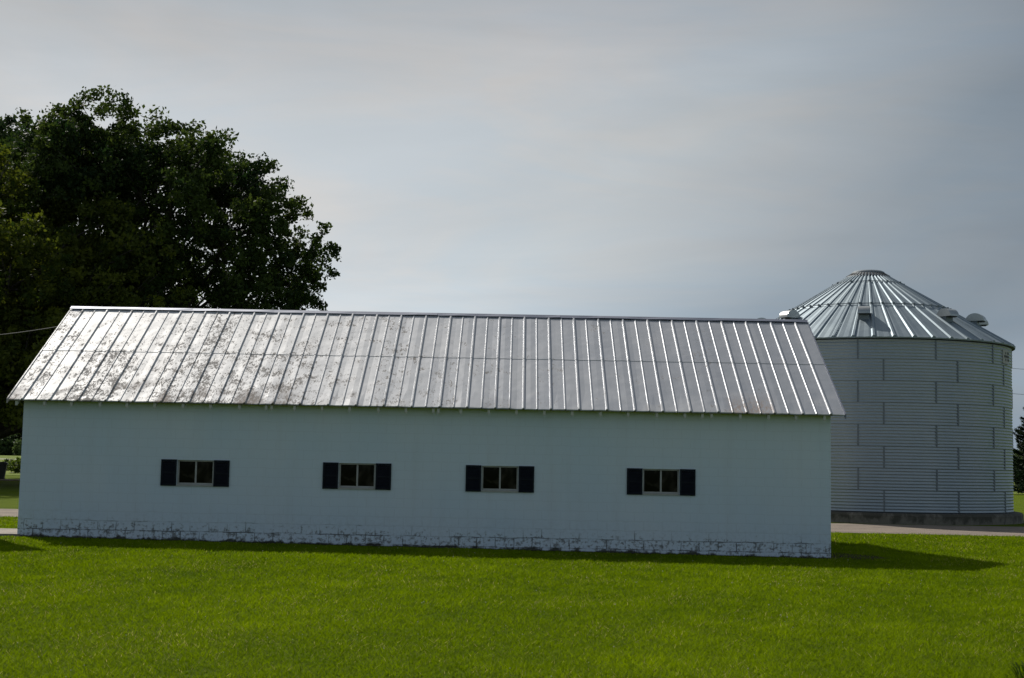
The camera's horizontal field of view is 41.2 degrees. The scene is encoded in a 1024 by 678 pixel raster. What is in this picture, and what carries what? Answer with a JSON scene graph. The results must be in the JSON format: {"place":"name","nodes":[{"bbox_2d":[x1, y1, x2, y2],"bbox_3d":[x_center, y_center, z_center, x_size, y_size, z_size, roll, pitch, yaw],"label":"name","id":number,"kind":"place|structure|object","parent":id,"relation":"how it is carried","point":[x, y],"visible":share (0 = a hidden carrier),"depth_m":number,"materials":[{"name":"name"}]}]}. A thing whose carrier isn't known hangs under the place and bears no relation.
{"place":"outdoors","nodes":[
{"label":"outdoors","id":0,"kind":"place"},
{"bbox_2d":[0,479,17,480],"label":"paving","id":1,"kind":"structure","parent":0,"point":[8,480],"depth_m":88.28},
{"bbox_2d":[0,462,8,478],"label":"trash bin","id":2,"kind":"object","parent":1,"relation":"on","point":[3,467],"visible":0.91,"depth_m":87.82,"materials":[{"name":"plastic"}]},
{"bbox_2d":[0,528,19,535],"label":"path","id":3,"kind":"structure","parent":0,"point":[8,531],"depth_m":30.42,"materials":[{"name":"concrete"}]},
{"bbox_2d":[16,536,889,559],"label":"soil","id":4,"kind":"structure","parent":0,"point":[851,557],"depth_m":29.81,"materials":[{"name":"brown soil"}]},
{"bbox_2d":[2,543,1015,676],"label":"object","id":5,"kind":"object","parent":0,"point":[505,625],"visible":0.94,"depth_m":17.73,"materials":[{"name":"green"}]},
{"bbox_2d":[0,475,1023,677],"bbox_3d":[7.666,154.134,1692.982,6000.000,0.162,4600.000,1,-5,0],"label":"ground","id":6,"kind":"structure","parent":0,"point":[9,494],"depth_m":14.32,"materials":[{"name":"green plant"}]},
{"bbox_2d":[0,114,81,296],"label":"oak tree","id":7,"kind":"object","parent":6,"relation":"on","point":[8,121],"visible":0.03,"depth_m":93.09,"materials":[{"name":"green plant"}]},
{"bbox_2d":[0,143,200,439],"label":"maple tree","id":8,"kind":"object","parent":6,"relation":"on","point":[22,273],"visible":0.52,"depth_m":74.58,"materials":[{"name":"green plant"}]},
{"bbox_2d":[0,85,340,355],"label":"sycamore tree","id":9,"kind":"object","parent":6,"relation":"on","point":[200,180],"visible":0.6,"depth_m":81.00,"materials":[{"name":"green plant"}]},
{"bbox_2d":[6,306,845,557],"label":"barn","id":10,"kind":"structure","parent":6,"relation":"on","point":[671,435],"depth_m":30.06,"materials":[{"name":"painted concrete block"},{"name":"galvanised steel"},{"name":"glass"}]},
{"bbox_2d":[0,326,57,334],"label":"service cable","id":11,"kind":"object","parent":10,"relation":"attached to","point":[28,331],"visible":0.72,"depth_m":37.98,"materials":[{"name":"grey plastic"}]},
{"bbox_2d":[176,460,213,486],"bbox_3d":[-6.972,2.959,30.053,0.804,0.567,0.140,1,-5,0],"label":"window","id":12,"kind":"structure","parent":10,"relation":"in","point":[190,472],"depth_m":30.08,"materials":[{"name":"glass"}]},
{"bbox_2d":[338,463,375,489],"bbox_3d":[-3.410,3.025,30.030,0.804,0.567,0.140,1,-5,0],"label":"window","id":13,"kind":"structure","parent":10,"relation":"in","point":[357,475],"depth_m":30.06,"materials":[{"name":"glass"}]},
{"bbox_2d":[481,466,517,491],"bbox_3d":[-0.266,3.084,30.011,0.804,0.567,0.140,1,-5,0],"label":"window","id":14,"kind":"structure","parent":10,"relation":"in","point":[494,478],"depth_m":30.05,"materials":[{"name":"glass"}]},
{"bbox_2d":[642,469,678,495],"bbox_3d":[3.274,3.150,29.989,0.804,0.567,0.140,1,-5,0],"label":"window","id":15,"kind":"structure","parent":10,"relation":"in","point":[655,481],"depth_m":30.03,"materials":[{"name":"glass"}]},
{"bbox_2d":[0,433,1023,458],"bbox_3d":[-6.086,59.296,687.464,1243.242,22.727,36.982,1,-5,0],"label":"woodland","id":16,"kind":"object","parent":6,"relation":"on","point":[11,445],"visible":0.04,"depth_m":680.67,"materials":[{"name":"green plant"}]},
{"bbox_2d":[0,509,1023,536],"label":"drive","id":17,"kind":"structure","parent":6,"relation":"on","point":[928,529],"depth_m":41.58,"materials":[{"name":"grey concrete"}]},
{"bbox_2d":[757,270,1023,524],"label":"grain silo","id":18,"kind":"object","parent":17,"relation":"on","point":[922,433],"visible":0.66,"depth_m":46.53,"materials":[{"name":"metal"}]},
{"bbox_2d":[1010,661,1023,677],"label":"weed","id":19,"kind":"object","parent":6,"relation":"on","point":[1018,672],"visible":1,"depth_m":11.88,"materials":[{"name":"green plant"}]},
{"bbox_2d":[1013,409,1023,493],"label":"spruce tree","id":20,"kind":"object","parent":6,"relation":"on","point":[1018,465],"visible":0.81,"depth_m":107.50,"materials":[{"name":"green plant"}]},
{"bbox_2d":[0,455,1023,493],"bbox_3d":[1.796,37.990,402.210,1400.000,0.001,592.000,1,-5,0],"label":"field","id":21,"kind":"structure","parent":0,"point":[3,457],"depth_m":325.01,"materials":[{"name":"green plant"}]},
{"bbox_2d":[2,458,15,470],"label":"shrub","id":22,"kind":"object","parent":21,"relation":"on","point":[6,460],"visible":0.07,"depth_m":132.56,"materials":[{"name":"green plant"}]},
{"bbox_2d":[7,457,20,472],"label":"shrub","id":23,"kind":"object","parent":21,"relation":"on","point":[16,468],"visible":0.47,"depth_m":116.95,"materials":[{"name":"green plant"}]},
{"bbox_2d":[0,0,1023,449],"label":"sky","id":24,"kind":"structure","parent":0,"point":[744,159],"materials":[{"name":"grey"}]}
]}

